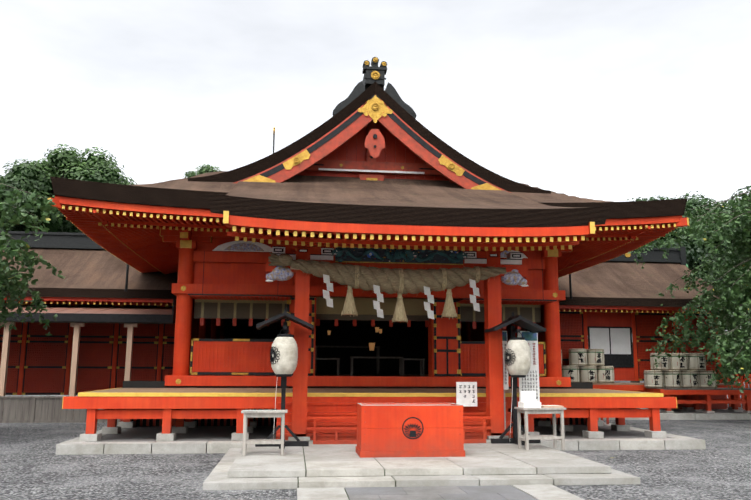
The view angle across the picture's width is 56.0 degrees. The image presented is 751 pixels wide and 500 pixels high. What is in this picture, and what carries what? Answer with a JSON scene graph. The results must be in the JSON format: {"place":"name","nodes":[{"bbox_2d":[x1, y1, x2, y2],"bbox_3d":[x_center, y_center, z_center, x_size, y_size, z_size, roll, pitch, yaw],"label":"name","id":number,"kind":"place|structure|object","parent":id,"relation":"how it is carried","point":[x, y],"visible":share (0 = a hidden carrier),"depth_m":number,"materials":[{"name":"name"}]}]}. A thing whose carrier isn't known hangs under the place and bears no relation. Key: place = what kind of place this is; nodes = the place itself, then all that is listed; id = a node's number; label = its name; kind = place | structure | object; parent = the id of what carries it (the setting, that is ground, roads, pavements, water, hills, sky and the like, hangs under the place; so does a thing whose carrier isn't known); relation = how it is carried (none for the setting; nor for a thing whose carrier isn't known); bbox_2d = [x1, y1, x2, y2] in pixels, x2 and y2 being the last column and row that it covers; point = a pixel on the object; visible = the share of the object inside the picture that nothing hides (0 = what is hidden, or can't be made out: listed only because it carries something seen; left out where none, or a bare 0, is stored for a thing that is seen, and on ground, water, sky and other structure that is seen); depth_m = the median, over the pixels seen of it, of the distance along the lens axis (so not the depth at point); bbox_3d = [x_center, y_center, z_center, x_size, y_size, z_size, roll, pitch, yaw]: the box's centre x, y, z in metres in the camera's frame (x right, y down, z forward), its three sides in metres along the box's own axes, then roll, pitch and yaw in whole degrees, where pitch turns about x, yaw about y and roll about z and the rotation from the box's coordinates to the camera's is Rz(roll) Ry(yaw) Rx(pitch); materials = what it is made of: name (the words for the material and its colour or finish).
{"place":"outdoors","nodes":[
{"label":"outdoors","id":0,"kind":"place"},
{"bbox_2d":[0,381,750,499],"bbox_3d":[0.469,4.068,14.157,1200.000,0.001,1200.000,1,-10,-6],"label":"ground","id":1,"kind":"structure","parent":0,"point":[33,466],"depth_m":11.71,"materials":[{"name":"grey gravel"}]},
{"bbox_2d":[0,181,67,335],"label":"tree","id":2,"kind":"object","parent":1,"relation":"on","point":[13,286],"visible":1,"depth_m":16.65,"materials":[{"name":"green plant"}]},
{"bbox_2d":[0,144,136,232],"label":"tree","id":3,"kind":"object","parent":1,"relation":"on","point":[30,177],"visible":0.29,"depth_m":44.77,"materials":[{"name":"green plant"}]},
{"bbox_2d":[183,164,221,177],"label":"tree","id":4,"kind":"object","parent":1,"relation":"on","point":[207,168],"visible":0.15,"depth_m":59.68,"materials":[{"name":"green plant"}]},
{"bbox_2d":[62,381,676,443],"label":"deck","id":5,"kind":"structure","parent":1,"relation":"on","point":[172,411],"depth_m":15.03,"materials":[{"name":"red wood"}]},
{"bbox_2d":[160,222,574,386],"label":"hall","id":6,"kind":"structure","parent":5,"relation":"on","point":[229,298],"depth_m":19.18,"materials":[{"name":"red wood"}]},
{"bbox_2d":[327,321,381,350],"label":"hanging lanterns","id":7,"kind":"object","parent":6,"relation":"on","point":[372,344],"visible":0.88,"depth_m":24.67,"materials":[{"name":"gold"}]},
{"bbox_2d":[47,196,688,277],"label":"eaves","id":8,"kind":"object","parent":6,"relation":"on","point":[128,234],"visible":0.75,"depth_m":16.78,"materials":[{"name":"red wood"}]},
{"bbox_2d":[50,81,686,223],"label":"roof","id":9,"kind":"structure","parent":8,"relation":"on","point":[191,192],"depth_m":19.25,"materials":[{"name":"black wood"}]},
{"bbox_2d":[193,57,510,208],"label":"gable","id":10,"kind":"structure","parent":9,"relation":"on","point":[333,152],"depth_m":20.08,"materials":[{"name":"red wood"}]},
{"bbox_2d":[207,180,608,226],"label":"roof","id":11,"kind":"structure","parent":8,"relation":"on","point":[374,203],"depth_m":13.32,"materials":[{"name":"brown wood"}]},
{"bbox_2d":[456,331,539,429],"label":"signs","id":12,"kind":"object","parent":6,"relation":"attached to","point":[466,393],"visible":0.58,"depth_m":14.71,"materials":[{"name":"white paper"}]},
{"bbox_2d":[0,231,750,422],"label":"background building","id":13,"kind":"structure","parent":1,"relation":"on","point":[112,325],"depth_m":25.05,"materials":[{"name":"red wood"}]},
{"bbox_2d":[561,349,716,387],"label":"sake barrels","id":14,"kind":"object","parent":13,"relation":"on","point":[686,370],"visible":0.73,"depth_m":25.35,"materials":[{"name":"wicker"}]},
{"bbox_2d":[56,422,705,499],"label":"stonework","id":15,"kind":"object","parent":1,"relation":"on","point":[538,471],"visible":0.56,"depth_m":11.22,"materials":[{"name":"stone"}]},
{"bbox_2d":[241,410,286,455],"bbox_3d":[-1.917,3.137,12.143,0.780,0.740,0.400,1,-10,-6],"label":"table","id":16,"kind":"object","parent":15,"relation":"on","point":[264,414],"visible":1,"depth_m":12.01,"materials":[{"name":"white wood"}]},
{"bbox_2d":[255,308,313,448],"bbox_3d":[-1.756,2.420,13.537,1.070,2.616,0.979,1,-10,-6],"label":"lantern","id":17,"kind":"object","parent":15,"relation":"on","point":[284,355],"visible":1,"depth_m":13.28,"materials":[{"name":"paper"}]},
{"bbox_2d":[248,227,546,444],"bbox_3d":[0.256,2.029,16.469,6.402,4.382,5.113,1,-10,-6],"label":"kohai","id":18,"kind":"object","parent":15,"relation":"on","point":[516,269],"visible":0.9,"depth_m":14.54,"materials":[{"name":"wood"}]},
{"bbox_2d":[268,253,506,322],"bbox_3d":[0.298,0.784,14.365,4.952,1.390,0.615,1,-10,-6],"label":"shimenawa rope","id":19,"kind":"object","parent":18,"relation":"attached to","point":[398,281],"visible":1,"depth_m":14.22,"materials":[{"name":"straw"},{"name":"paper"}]},
{"bbox_2d":[356,403,464,457],"bbox_3d":[0.585,3.125,12.328,1.790,0.850,0.840,1,-10,-6],"label":"offering box","id":20,"kind":"object","parent":15,"relation":"on","point":[409,429],"visible":1,"depth_m":11.94,"materials":[{"name":"red wood"}]},
{"bbox_2d":[484,312,545,444],"bbox_3d":[2.824,2.573,14.307,1.070,2.616,0.979,1,-10,-6],"label":"lantern","id":21,"kind":"object","parent":15,"relation":"on","point":[517,356],"visible":1,"depth_m":14.07,"materials":[{"name":"paper"}]},
{"bbox_2d":[514,391,565,449],"bbox_3d":[3.092,3.184,13.236,0.860,1.060,0.420,2,-10,-12],"label":"table","id":22,"kind":"object","parent":15,"relation":"on","point":[528,404],"visible":1,"depth_m":13.15,"materials":[{"name":"white wood"}]},
{"bbox_2d":[345,485,537,499],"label":"path paving","id":23,"kind":"structure","parent":1,"relation":"on","point":[502,492],"depth_m":9.50,"materials":[{"name":"stone"}]},
{"bbox_2d":[627,191,745,290],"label":"tree","id":24,"kind":"object","parent":1,"relation":"on","point":[693,255],"visible":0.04,"depth_m":47.69,"materials":[{"name":"green plant"}]},
{"bbox_2d":[627,192,750,396],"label":"tree","id":25,"kind":"object","parent":1,"relation":"on","point":[733,226],"visible":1,"depth_m":22.87,"materials":[{"name":"green plant"}]},
{"bbox_2d":[719,323,750,383],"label":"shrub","id":26,"kind":"object","parent":1,"relation":"on","point":[732,358],"visible":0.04,"depth_m":32.70,"materials":[{"name":"green plant"}]},
{"bbox_2d":[724,186,750,208],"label":"tree","id":27,"kind":"object","parent":1,"relation":"on","point":[747,188],"visible":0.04,"depth_m":63.05,"materials":[{"name":"green plant"}]},
{"bbox_2d":[0,0,750,341],"label":"sky","id":28,"kind":"structure","parent":0,"point":[605,100],"materials":[{"name":"white"}]},
{"bbox_2d":[587,317,736,382],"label":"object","id":29,"kind":"object","parent":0,"point":[633,358],"depth_m":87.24,"materials":[{"name":"red wood"}]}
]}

